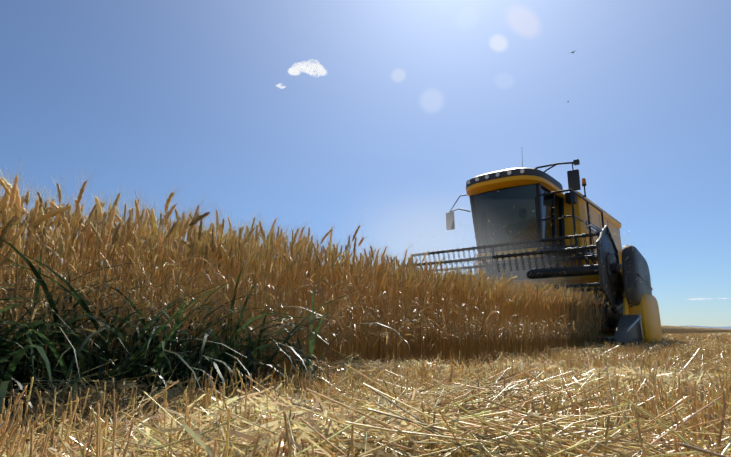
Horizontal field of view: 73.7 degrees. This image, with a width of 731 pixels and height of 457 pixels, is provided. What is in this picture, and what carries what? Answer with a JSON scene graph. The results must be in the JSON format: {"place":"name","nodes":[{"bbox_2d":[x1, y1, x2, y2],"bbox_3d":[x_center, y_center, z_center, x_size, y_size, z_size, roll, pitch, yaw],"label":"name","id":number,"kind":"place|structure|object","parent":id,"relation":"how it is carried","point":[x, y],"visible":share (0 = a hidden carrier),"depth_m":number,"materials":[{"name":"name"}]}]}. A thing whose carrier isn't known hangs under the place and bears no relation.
{"place":"outdoors","nodes":[
{"label":"outdoors","id":0,"kind":"place"},
{"bbox_2d":[0,222,400,434],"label":"weed grass","id":1,"kind":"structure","parent":0,"point":[161,362],"depth_m":1.70,"materials":[{"name":"green plant"}]},
{"bbox_2d":[288,60,326,76],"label":"cloud","id":2,"kind":"structure","parent":0,"point":[302,67],"depth_m":2830.51,"materials":[{"name":"white"}]},
{"bbox_2d":[0,0,730,326],"label":"sky","id":3,"kind":"structure","parent":0,"point":[159,94],"materials":[{"name":"blue"}]},
{"bbox_2d":[0,332,730,456],"bbox_3d":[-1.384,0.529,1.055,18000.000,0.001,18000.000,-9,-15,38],"label":"field ground","id":4,"kind":"structure","parent":0,"point":[413,358],"depth_m":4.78,"materials":[{"name":"beige plant"}]},
{"bbox_2d":[0,158,625,406],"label":"wheat crop","id":5,"kind":"object","parent":4,"relation":"on","point":[421,312],"visible":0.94,"depth_m":2.66,"materials":[{"name":"plant"}]},
{"bbox_2d":[400,159,661,344],"bbox_3d":[4.518,0.556,11.618,4.638,4.397,8.950,-9,-15,38],"label":"combine harvester","id":6,"kind":"object","parent":4,"relation":"on","point":[494,196],"visible":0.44,"depth_m":9.52,"materials":[{"name":"yellow paint"}]},
{"bbox_2d":[2,287,730,334],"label":"wheat field","id":7,"kind":"structure","parent":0,"point":[665,329],"depth_m":49.90,"materials":[{"name":"brown plant"}]},
{"bbox_2d":[387,179,477,276],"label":"dust cloud","id":8,"kind":"structure","parent":0,"point":[426,231],"depth_m":11.05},
{"bbox_2d":[413,211,533,276],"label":"dust cloud","id":9,"kind":"structure","parent":0,"point":[465,243],"depth_m":9.86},
{"bbox_2d":[361,187,651,330],"bbox_3d":[2.332,0.493,8.863,4.635,2.722,4.084,-9,-15,38],"label":"flying chaff","id":10,"kind":"object","parent":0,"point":[544,260],"visible":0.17,"depth_m":8.12,"materials":[{"name":"plant"}]},
{"bbox_2d":[685,326,730,328],"bbox_3d":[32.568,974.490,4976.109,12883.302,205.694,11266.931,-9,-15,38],"label":"hills","id":11,"kind":"structure","parent":0,"point":[711,327],"depth_m":7660.29,"materials":[{"name":"grey"}]}
]}

